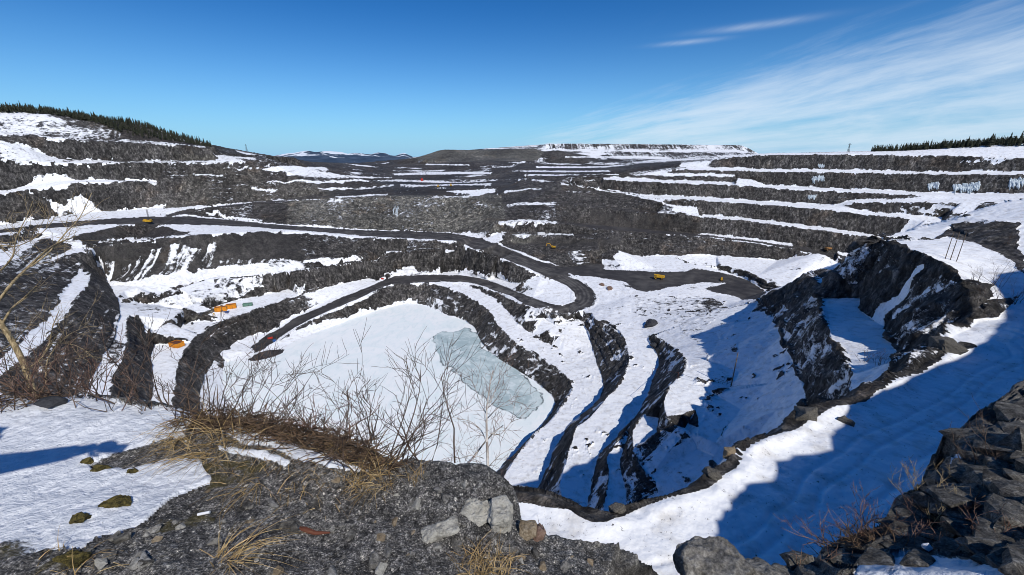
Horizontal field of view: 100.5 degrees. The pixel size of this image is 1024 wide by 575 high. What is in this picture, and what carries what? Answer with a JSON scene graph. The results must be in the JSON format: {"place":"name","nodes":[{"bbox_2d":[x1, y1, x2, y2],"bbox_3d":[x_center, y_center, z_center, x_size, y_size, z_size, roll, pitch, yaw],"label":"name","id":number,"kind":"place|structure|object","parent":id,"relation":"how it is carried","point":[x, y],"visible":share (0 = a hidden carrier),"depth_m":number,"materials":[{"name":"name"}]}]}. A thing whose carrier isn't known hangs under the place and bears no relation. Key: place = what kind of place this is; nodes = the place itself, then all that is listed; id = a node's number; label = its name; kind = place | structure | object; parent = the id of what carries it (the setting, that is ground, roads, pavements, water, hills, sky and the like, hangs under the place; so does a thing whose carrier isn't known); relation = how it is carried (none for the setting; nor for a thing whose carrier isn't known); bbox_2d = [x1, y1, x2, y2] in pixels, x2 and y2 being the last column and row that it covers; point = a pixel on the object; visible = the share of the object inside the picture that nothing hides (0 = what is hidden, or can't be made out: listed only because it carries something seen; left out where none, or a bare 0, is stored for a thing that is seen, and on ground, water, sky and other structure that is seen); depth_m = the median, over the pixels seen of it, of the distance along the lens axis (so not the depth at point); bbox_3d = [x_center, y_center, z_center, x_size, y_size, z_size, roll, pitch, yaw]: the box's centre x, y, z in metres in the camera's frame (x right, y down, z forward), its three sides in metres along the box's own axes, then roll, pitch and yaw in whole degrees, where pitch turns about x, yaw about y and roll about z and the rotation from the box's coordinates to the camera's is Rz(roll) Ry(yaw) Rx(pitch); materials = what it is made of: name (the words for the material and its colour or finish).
{"place":"outdoors","nodes":[
{"label":"outdoors","id":0,"kind":"place"},
{"bbox_2d":[276,151,412,162],"bbox_3d":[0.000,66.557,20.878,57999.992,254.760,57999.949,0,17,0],"label":"mountains","id":1,"kind":"structure","parent":0,"point":[329,156],"depth_m":7110.66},
{"bbox_2d":[223,304,554,471],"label":"frozen lake water","id":2,"kind":"structure","parent":0,"point":[393,329],"depth_m":293.06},
{"bbox_2d":[0,200,859,360],"bbox_3d":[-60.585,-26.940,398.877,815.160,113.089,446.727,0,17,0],"label":"haul road","id":3,"kind":"structure","parent":0,"point":[742,289],"depth_m":442.16,"materials":[{"name":"gravel"}]},
{"bbox_2d":[0,111,1023,574],"bbox_3d":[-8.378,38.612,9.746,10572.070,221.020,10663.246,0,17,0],"label":"pit terrain","id":4,"kind":"structure","parent":0,"point":[632,433],"depth_m":345.00,"materials":[{"name":"snow"}]},
{"bbox_2d":[0,103,211,146],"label":"spruce wood","id":5,"kind":"object","parent":4,"relation":"on","point":[45,109],"visible":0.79,"depth_m":632.14,"materials":[{"name":"plant"}]},
{"bbox_2d":[871,135,1023,151],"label":"spruce wood","id":6,"kind":"object","parent":4,"relation":"on","point":[978,142],"visible":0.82,"depth_m":526.98,"materials":[{"name":"plant"}]},
{"bbox_2d":[952,181,980,193],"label":"frozen waterfall","id":7,"kind":"structure","parent":4,"relation":"on","point":[969,187],"depth_m":472.01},
{"bbox_2d":[1008,177,1023,189],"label":"frozen waterfall","id":8,"kind":"structure","parent":4,"relation":"on","point":[1016,182],"depth_m":447.11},
{"bbox_2d":[0,380,1023,574],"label":"rocky ground","id":9,"kind":"structure","parent":0,"point":[50,483],"depth_m":2.29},
{"bbox_2d":[0,326,87,401],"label":"bare shrub","id":10,"kind":"object","parent":9,"relation":"on","point":[31,377],"visible":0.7,"depth_m":3.23,"materials":[{"name":"brown plant"}]},
{"bbox_2d":[0,365,89,413],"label":"dead brush","id":11,"kind":"object","parent":9,"relation":"on","point":[14,396],"visible":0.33,"depth_m":3.07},
{"bbox_2d":[34,396,67,407],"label":"stone","id":12,"kind":"object","parent":9,"relation":"on","point":[49,401],"visible":1,"depth_m":3.00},
{"bbox_2d":[0,187,114,392],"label":"bare tree","id":13,"kind":"object","parent":9,"relation":"on","point":[11,339],"visible":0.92,"depth_m":5.39,"materials":[{"name":"brown plant"}]},
{"bbox_2d":[52,550,91,567],"bbox_3d":[-1.855,1.150,1.800,0.142,0.065,0.082,0,17,0],"label":"moss cushion","id":14,"kind":"object","parent":9,"relation":"on","point":[78,557],"visible":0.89,"depth_m":1.79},
{"bbox_2d":[69,511,91,523],"bbox_3d":[-2.068,1.105,2.033,0.087,0.061,0.059,0,17,0],"label":"moss cushion","id":15,"kind":"object","parent":9,"relation":"on","point":[81,517],"visible":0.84,"depth_m":2.02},
{"bbox_2d":[34,526,128,574],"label":"grass tussock","id":16,"kind":"object","parent":9,"relation":"on","point":[58,547],"depth_m":1.80,"materials":[{"name":"plant"}]},
{"bbox_2d":[27,323,140,410],"bbox_3d":[-3.031,0.581,3.115,1.072,0.561,0.494,2,18,6],"label":"bare shrub","id":17,"kind":"object","parent":9,"relation":"on","point":[79,383],"visible":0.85,"depth_m":3.16,"materials":[{"name":"brown plant"}]},
{"bbox_2d":[0,308,179,407],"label":"bare shrub","id":18,"kind":"object","parent":9,"relation":"on","point":[69,371],"visible":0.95,"depth_m":3.04,"materials":[{"name":"brown plant"}]},
{"bbox_2d":[94,557,107,569],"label":"loose stone","id":19,"kind":"object","parent":9,"relation":"on","point":[100,563],"visible":1,"depth_m":1.79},
{"bbox_2d":[98,494,131,507],"bbox_3d":[-1.999,1.096,2.147,0.154,0.065,0.085,-4,18,-14],"label":"moss cushion","id":20,"kind":"object","parent":9,"relation":"on","point":[118,501],"visible":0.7,"depth_m":2.13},
{"bbox_2d":[113,532,130,543],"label":"loose stone","id":21,"kind":"object","parent":9,"relation":"on","point":[122,538],"visible":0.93,"depth_m":1.93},
{"bbox_2d":[22,305,234,411],"bbox_3d":[-2.769,0.541,3.104,1.302,0.644,0.757,-3,18,-11],"label":"bare shrub","id":22,"kind":"object","parent":9,"relation":"on","point":[102,399],"visible":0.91,"depth_m":3.07,"materials":[{"name":"brown plant"}]},
{"bbox_2d":[110,372,175,413],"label":"bare shrub","id":23,"kind":"object","parent":9,"relation":"on","point":[152,394],"visible":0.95,"depth_m":3.01,"materials":[{"name":"brown plant"}]},
{"bbox_2d":[131,393,226,456],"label":"grass tussock","id":24,"kind":"object","parent":9,"relation":"on","point":[174,429],"depth_m":2.73,"materials":[{"name":"plant"}]},
{"bbox_2d":[111,392,267,485],"bbox_3d":[-1.913,0.897,2.586,1.024,0.558,0.820,0,17,0],"label":"grass tussock","id":25,"kind":"object","parent":9,"relation":"on","point":[199,445],"depth_m":2.58,"materials":[{"name":"plant"}]},
{"bbox_2d":[153,387,258,441],"bbox_3d":[-2.031,0.979,2.922,0.756,0.652,0.597,0,17,0],"label":"dead brush","id":26,"kind":"object","parent":9,"relation":"on","point":[218,411],"visible":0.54,"depth_m":2.84,"materials":[{"name":"plant"}]},
{"bbox_2d":[163,357,278,418],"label":"bare shrub","id":27,"kind":"object","parent":9,"relation":"on","point":[226,389],"visible":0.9,"depth_m":2.88,"materials":[{"name":"brown plant"}]},
{"bbox_2d":[168,415,289,489],"bbox_3d":[-1.645,0.961,2.524,0.556,0.364,0.572,8,19,24],"label":"grass tussock","id":28,"kind":"object","parent":9,"relation":"on","point":[235,447],"depth_m":2.56,"materials":[{"name":"plant"}]},
{"bbox_2d":[192,441,279,518],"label":"grass tussock","id":29,"kind":"object","parent":9,"relation":"on","point":[238,491],"depth_m":2.29,"materials":[{"name":"plant"}]},
{"bbox_2d":[182,389,300,449],"bbox_3d":[-1.769,1.001,2.876,0.799,0.642,0.570,6,18,19],"label":"dead brush","id":30,"kind":"object","parent":9,"relation":"on","point":[243,416],"visible":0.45,"depth_m":2.79,"materials":[{"name":"plant"}]},
{"bbox_2d":[199,483,312,574],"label":"grass tussock","id":31,"kind":"object","parent":9,"relation":"on","point":[239,550],"depth_m":1.92,"materials":[{"name":"plant"}]},
{"bbox_2d":[162,322,358,426],"bbox_3d":[-1.635,0.558,2.923,1.125,0.761,0.652,2,18,7],"label":"bare shrub","id":32,"kind":"object","parent":9,"relation":"on","point":[250,376],"visible":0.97,"depth_m":2.88,"materials":[{"name":"brown plant"}]},
{"bbox_2d":[211,433,332,502],"bbox_3d":[-1.323,1.068,2.450,0.717,0.314,0.564,0,17,0],"label":"grass tussock","id":33,"kind":"object","parent":9,"relation":"on","point":[280,469],"depth_m":2.48,"materials":[{"name":"plant"}]},
{"bbox_2d":[216,392,337,456],"bbox_3d":[-1.530,0.974,2.846,0.790,0.567,0.556,0,17,0],"label":"dead brush","id":34,"kind":"object","parent":9,"relation":"on","point":[267,431],"visible":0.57,"depth_m":2.74,"materials":[{"name":"plant"}]},
{"bbox_2d":[220,362,333,433],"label":"bare shrub","id":35,"kind":"object","parent":9,"relation":"on","point":[293,403],"visible":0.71,"depth_m":2.80,"materials":[{"name":"brown plant"}]},
{"bbox_2d":[279,519,297,533],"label":"loose stone","id":36,"kind":"object","parent":9,"relation":"on","point":[291,524],"visible":0.97,"depth_m":2.12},
{"bbox_2d":[259,410,359,468],"bbox_3d":[-1.284,0.999,2.773,0.688,0.520,0.513,-6,19,-20],"label":"dead brush","id":37,"kind":"object","parent":9,"relation":"on","point":[306,436],"visible":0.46,"depth_m":2.70,"materials":[{"name":"plant"}]},
{"bbox_2d":[222,318,402,443],"bbox_3d":[-1.248,0.590,2.757,1.181,0.885,0.489,2,17,6],"label":"bare shrub","id":38,"kind":"object","parent":9,"relation":"on","point":[356,393],"visible":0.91,"depth_m":2.75,"materials":[{"name":"brown plant"}]},
{"bbox_2d":[299,526,329,534],"bbox_3d":[-1.006,1.221,2.136,0.193,0.031,0.028,3,18,9],"label":"rusty stick","id":39,"kind":"object","parent":9,"relation":"on","point":[307,530],"visible":0.78,"depth_m":2.13,"materials":[{"name":"metal"}]},
{"bbox_2d":[281,456,367,519],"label":"grass tussock","id":40,"kind":"object","parent":9,"relation":"on","point":[327,487],"depth_m":2.39,"materials":[{"name":"plant"}]},
{"bbox_2d":[278,388,384,438],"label":"bare shrub","id":41,"kind":"object","parent":9,"relation":"on","point":[319,428],"visible":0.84,"depth_m":2.74,"materials":[{"name":"brown plant"}]},
{"bbox_2d":[289,418,400,479],"bbox_3d":[-1.043,1.046,2.711,0.727,0.474,0.587,0,17,0],"label":"dead brush","id":42,"kind":"object","parent":9,"relation":"on","point":[345,439],"visible":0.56,"depth_m":2.64,"materials":[{"name":"plant"}]},
{"bbox_2d":[331,445,413,518],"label":"grass tussock","id":43,"kind":"object","parent":9,"relation":"on","point":[370,476],"depth_m":2.45,"materials":[{"name":"plant"}]},
{"bbox_2d":[369,551,380,568],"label":"loose stone","id":44,"kind":"object","parent":9,"relation":"on","point":[374,559],"visible":1,"depth_m":1.99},
{"bbox_2d":[333,421,428,489],"bbox_3d":[-0.812,1.105,2.659,0.738,0.547,0.509,0,17,0],"label":"dead brush","id":45,"kind":"object","parent":9,"relation":"on","point":[391,456],"visible":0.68,"depth_m":2.59,"materials":[{"name":"plant"}]},
{"bbox_2d":[314,326,506,472],"bbox_3d":[-0.552,0.705,2.650,1.265,0.843,0.640,-7,19,-23],"label":"bare shrub","id":46,"kind":"object","parent":9,"relation":"on","point":[412,435],"visible":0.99,"depth_m":2.66,"materials":[{"name":"brown plant"}]},
{"bbox_2d":[421,515,459,543],"bbox_3d":[-0.369,1.246,2.189,0.200,0.070,0.111,-6,18,-19],"label":"stone","id":47,"kind":"object","parent":9,"relation":"on","point":[449,526],"visible":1,"depth_m":2.16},
{"bbox_2d":[460,497,488,526],"bbox_3d":[-0.194,1.221,2.308,0.169,0.115,0.150,12,26,17],"label":"rock block","id":48,"kind":"object","parent":9,"relation":"on","point":[474,510],"visible":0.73,"depth_m":2.28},
{"bbox_2d":[433,349,539,473],"bbox_3d":[-0.265,1.439,4.775,1.020,1.558,1.295,8,19,25],"label":"birch sapling","id":49,"kind":"object","parent":9,"relation":"on","point":[486,438],"visible":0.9,"depth_m":4.68,"materials":[{"name":"brown plant"}]},
{"bbox_2d":[446,528,530,574],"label":"grass tussock","id":50,"kind":"object","parent":9,"relation":"on","point":[490,567],"depth_m":2.03,"materials":[{"name":"plant"}]},
{"bbox_2d":[487,495,513,532],"bbox_3d":[-0.073,1.250,2.320,0.168,0.218,0.189,0,32,-8],"label":"rock block","id":51,"kind":"object","parent":9,"relation":"on","point":[500,513],"visible":0.83,"depth_m":2.25,"materials":[{"name":"stone"}]},
{"bbox_2d":[519,520,536,540],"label":"stone","id":52,"kind":"object","parent":9,"relation":"on","point":[527,530],"visible":0.96,"depth_m":2.29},
{"bbox_2d":[533,523,545,541],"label":"stone","id":53,"kind":"object","parent":9,"relation":"on","point":[540,533],"visible":0.76,"depth_m":2.30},
{"bbox_2d":[608,502,625,513],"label":"boulder","id":54,"kind":"object","parent":9,"relation":"on","point":[616,507],"visible":1,"depth_m":44.61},
{"bbox_2d":[702,466,721,479],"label":"boulder","id":55,"kind":"object","parent":9,"relation":"on","point":[712,473],"visible":0.99,"depth_m":49.34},
{"bbox_2d":[673,536,756,574],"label":"boulder","id":56,"kind":"object","parent":9,"relation":"on","point":[708,555],"visible":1,"depth_m":2.86,"materials":[{"name":"stone"}]},
{"bbox_2d":[745,557,782,574],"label":"boulder","id":57,"kind":"object","parent":9,"relation":"on","point":[761,566],"visible":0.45,"depth_m":2.88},
{"bbox_2d":[779,550,815,570],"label":"stone","id":58,"kind":"object","parent":9,"relation":"on","point":[789,558],"visible":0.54,"depth_m":3.24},
{"bbox_2d":[794,406,817,421],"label":"boulder","id":59,"kind":"object","parent":9,"relation":"on","point":[806,413],"visible":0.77,"depth_m":61.71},
{"bbox_2d":[816,551,836,567],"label":"slab rock","id":60,"kind":"object","parent":9,"relation":"on","point":[824,555],"visible":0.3,"depth_m":3.26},
{"bbox_2d":[829,549,856,565],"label":"slab rock","id":61,"kind":"object","parent":60,"relation":"on","point":[843,558],"visible":0.56,"depth_m":3.21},
{"bbox_2d":[774,509,886,547],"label":"bare shrub","id":62,"kind":"object","parent":9,"relation":"on","point":[860,532],"visible":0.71,"depth_m":3.61,"materials":[{"name":"brown plant"}]},
{"bbox_2d":[826,479,890,537],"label":"bare shrub","id":63,"kind":"object","parent":9,"relation":"on","point":[861,520],"visible":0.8,"depth_m":3.70,"materials":[{"name":"brown plant"}]},
{"bbox_2d":[810,514,909,554],"bbox_3d":[2.905,2.189,3.522,0.908,0.740,0.623,0,17,0],"label":"dead brush","id":64,"kind":"object","parent":9,"relation":"on","point":[868,538],"visible":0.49,"depth_m":3.48,"materials":[{"name":"plant"}]},
{"bbox_2d":[855,546,894,565],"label":"slab rock","id":65,"kind":"object","parent":9,"relation":"on","point":[870,555],"visible":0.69,"depth_m":3.08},
{"bbox_2d":[863,534,892,550],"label":"slab rock","id":66,"kind":"object","parent":9,"relation":"on","point":[875,543],"visible":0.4,"depth_m":3.34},
{"bbox_2d":[847,484,933,529],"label":"bare shrub","id":67,"kind":"object","parent":9,"relation":"on","point":[888,509],"visible":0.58,"depth_m":3.72,"materials":[{"name":"brown plant"}]},
{"bbox_2d":[880,540,904,548],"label":"slab rock","id":68,"kind":"object","parent":9,"relation":"on","point":[889,545],"visible":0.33,"depth_m":3.30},
{"bbox_2d":[883,531,933,548],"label":"slab rock","id":69,"kind":"object","parent":9,"relation":"on","point":[919,540],"visible":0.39,"depth_m":3.35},
{"bbox_2d":[894,500,933,526],"bbox_3d":[3.518,2.015,3.693,0.425,0.172,0.273,-11,5,-23],"label":"slab rock","id":70,"kind":"object","parent":9,"relation":"on","point":[901,509],"visible":0.52,"depth_m":3.67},
{"bbox_2d":[899,548,935,566],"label":"slab rock","id":71,"kind":"object","parent":9,"relation":"on","point":[914,557],"visible":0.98,"depth_m":2.96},
{"bbox_2d":[890,504,961,550],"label":"bare shrub","id":72,"kind":"object","parent":9,"relation":"on","point":[933,536],"visible":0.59,"depth_m":3.28,"materials":[{"name":"brown plant"}]},
{"bbox_2d":[912,522,944,540],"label":"slab rock","id":73,"kind":"object","parent":9,"relation":"on","point":[929,530],"visible":0.26,"depth_m":3.40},
{"bbox_2d":[888,454,982,512],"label":"bare shrub","id":74,"kind":"object","parent":9,"relation":"on","point":[918,486],"visible":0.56,"depth_m":3.91,"materials":[{"name":"brown plant"}]},
{"bbox_2d":[885,484,993,525],"bbox_3d":[3.697,1.952,3.622,0.878,0.693,0.618,0,17,0],"label":"dead brush","id":75,"kind":"object","parent":9,"relation":"on","point":[932,519],"visible":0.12,"depth_m":3.59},
{"bbox_2d":[924,469,958,485],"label":"slab rock","id":76,"kind":"object","parent":9,"relation":"on","point":[934,478],"visible":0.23,"depth_m":4.28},
{"bbox_2d":[932,536,959,550],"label":"slab rock","id":77,"kind":"object","parent":9,"relation":"on","point":[946,543],"visible":0.69,"depth_m":3.15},
{"bbox_2d":[928,336,968,354],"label":"boulder","id":78,"kind":"object","parent":9,"relation":"on","point":[945,344],"visible":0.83,"depth_m":87.75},
{"bbox_2d":[919,486,984,510],"bbox_3d":[3.769,1.850,3.602,0.474,0.218,0.382,18,-3,7],"label":"slab rock","id":79,"kind":"object","parent":9,"relation":"on","point":[952,501],"visible":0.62,"depth_m":3.50,"materials":[{"name":"stone"}]},
{"bbox_2d":[939,516,971,536],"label":"slab rock","id":80,"kind":"object","parent":9,"relation":"on","point":[956,527],"visible":0.4,"depth_m":3.30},
{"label":"slab rock","id":81,"kind":"object","parent":80,"relation":"on","visible":0},
{"bbox_2d":[973,516,1014,542],"bbox_3d":[3.441,1.816,2.979,0.511,0.128,0.305,-8,16,-43],"label":"slab rock","id":82,"kind":"object","parent":81,"relation":"on","point":[984,527],"visible":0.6,"depth_m":3.05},
{"bbox_2d":[938,427,975,442],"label":"slab rock","id":83,"kind":"object","parent":9,"relation":"on","point":[947,433],"visible":0.26,"depth_m":5.20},
{"bbox_2d":[972,430,1015,454],"bbox_3d":[5.227,1.731,4.518,0.767,0.290,0.459,-3,9,-35],"label":"slab rock","id":84,"kind":"object","parent":83,"relation":"on","point":[978,441],"visible":0.56,"depth_m":4.47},
{"bbox_2d":[947,458,983,482],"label":"slab rock","id":85,"kind":"object","parent":9,"relation":"on","point":[956,473],"visible":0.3,"depth_m":4.24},
{"bbox_2d":[957,482,991,501],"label":"slab rock","id":86,"kind":"object","parent":9,"relation":"on","point":[974,486],"visible":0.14,"depth_m":3.74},
{"bbox_2d":[908,486,936,509],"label":"slab rock","id":87,"kind":"object","parent":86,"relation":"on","point":[923,499],"visible":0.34,"depth_m":3.67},
{"bbox_2d":[929,486,978,521],"bbox_3d":[3.704,1.854,3.569,0.318,0.221,0.467,14,16,38],"label":"slab rock","id":88,"kind":"object","parent":86,"relation":"on","point":[946,512],"visible":0.28,"depth_m":3.50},
{"bbox_2d":[970,553,987,564],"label":"slab rock","id":89,"kind":"object","parent":9,"relation":"on","point":[979,558],"visible":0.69,"depth_m":2.78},
{"bbox_2d":[968,417,992,428],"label":"slab rock","id":90,"kind":"object","parent":9,"relation":"on","point":[974,423],"visible":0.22,"depth_m":5.36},
{"bbox_2d":[949,396,1015,465],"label":"bare shrub","id":91,"kind":"object","parent":9,"relation":"on","point":[980,437],"visible":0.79,"depth_m":4.36,"materials":[{"name":"brown plant"}]},
{"bbox_2d":[956,434,1011,464],"bbox_3d":[5.023,1.806,4.472,0.483,0.258,0.887,-10,4,45],"label":"slab rock","id":92,"kind":"object","parent":9,"relation":"on","point":[968,450],"visible":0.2,"depth_m":4.51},
{"bbox_2d":[959,464,1009,485],"bbox_3d":[4.482,1.831,3.991,0.661,0.221,0.406,-2,4,-40],"label":"slab rock","id":93,"kind":"object","parent":9,"relation":"on","point":[972,473],"visible":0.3,"depth_m":4.03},
{"bbox_2d":[958,498,1022,532],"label":"bare shrub","id":94,"kind":"object","parent":9,"relation":"on","point":[986,512],"visible":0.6,"depth_m":3.11,"materials":[{"name":"brown plant"}]},
{"bbox_2d":[983,475,1003,490],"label":"slab rock","id":95,"kind":"object","parent":9,"relation":"on","point":[986,483],"visible":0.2,"depth_m":3.77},
{"bbox_2d":[988,480,1023,502],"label":"slab rock","id":96,"kind":"object","parent":95,"relation":"on","point":[1012,489],"visible":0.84,"depth_m":3.53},
{"bbox_2d":[982,468,1006,491],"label":"slab rock","id":97,"kind":"object","parent":9,"relation":"on","point":[987,475],"visible":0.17,"depth_m":3.81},
{"bbox_2d":[983,456,1009,471],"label":"slab rock","id":98,"kind":"object","parent":9,"relation":"on","point":[990,461],"visible":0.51,"depth_m":4.18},
{"bbox_2d":[972,420,1023,432],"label":"slab rock","id":99,"kind":"object","parent":9,"relation":"on","point":[999,426],"visible":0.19,"depth_m":5.12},
{"bbox_2d":[998,421,1023,433],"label":"slab rock","id":100,"kind":"object","parent":99,"relation":"on","point":[1006,427],"visible":0.25,"depth_m":5.02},
{"bbox_2d":[983,493,1023,528],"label":"slab rock","id":101,"kind":"object","parent":9,"relation":"on","point":[993,501],"visible":0.72,"depth_m":3.20,"materials":[{"name":"stone"}]},
{"bbox_2d":[993,523,1021,535],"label":"slab rock","id":102,"kind":"object","parent":9,"relation":"on","point":[998,527],"visible":0.25,"depth_m":3.06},
{"bbox_2d":[994,401,1023,421],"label":"slab rock","id":103,"kind":"object","parent":9,"relation":"on","point":[1006,411],"visible":0.75,"depth_m":5.52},
{"bbox_2d":[997,427,1023,451],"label":"slab rock","id":104,"kind":"object","parent":9,"relation":"on","point":[1015,440],"visible":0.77,"depth_m":4.29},
{"bbox_2d":[998,543,1023,574],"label":"slab rock","id":105,"kind":"object","parent":9,"relation":"on","point":[1012,562],"visible":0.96,"depth_m":2.57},
{"bbox_2d":[1002,468,1023,481],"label":"slab rock","id":106,"kind":"object","parent":9,"relation":"on","point":[1013,475],"visible":0.73,"depth_m":3.79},
{"bbox_2d":[1014,458,1023,472],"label":"slab rock","id":107,"kind":"object","parent":9,"relation":"on","point":[1019,464],"visible":0.95,"depth_m":3.98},
{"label":"slab rock","id":108,"kind":"object","parent":9,"relation":"on","visible":0},
{"bbox_2d":[889,520,917,534],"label":"slab rock","id":109,"kind":"object","parent":108,"relation":"on","point":[909,527],"visible":0.24,"depth_m":3.50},
{"bbox_2d":[0,0,1023,156],"label":"sky","id":110,"kind":"structure","parent":0,"point":[415,78],"materials":[{"name":"blue"}]},
{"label":"slab rock","id":111,"kind":"object","parent":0,"visible":0},
{"bbox_2d":[985,545,1023,568],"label":"slab rock","id":112,"kind":"object","parent":111,"relation":"on","point":[993,558],"visible":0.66,"depth_m":2.73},
{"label":"slab rock","id":113,"kind":"object","parent":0,"visible":0},
{"bbox_2d":[954,536,1006,555],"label":"slab rock","id":114,"kind":"object","parent":113,"relation":"on","point":[973,545],"visible":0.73,"depth_m":2.93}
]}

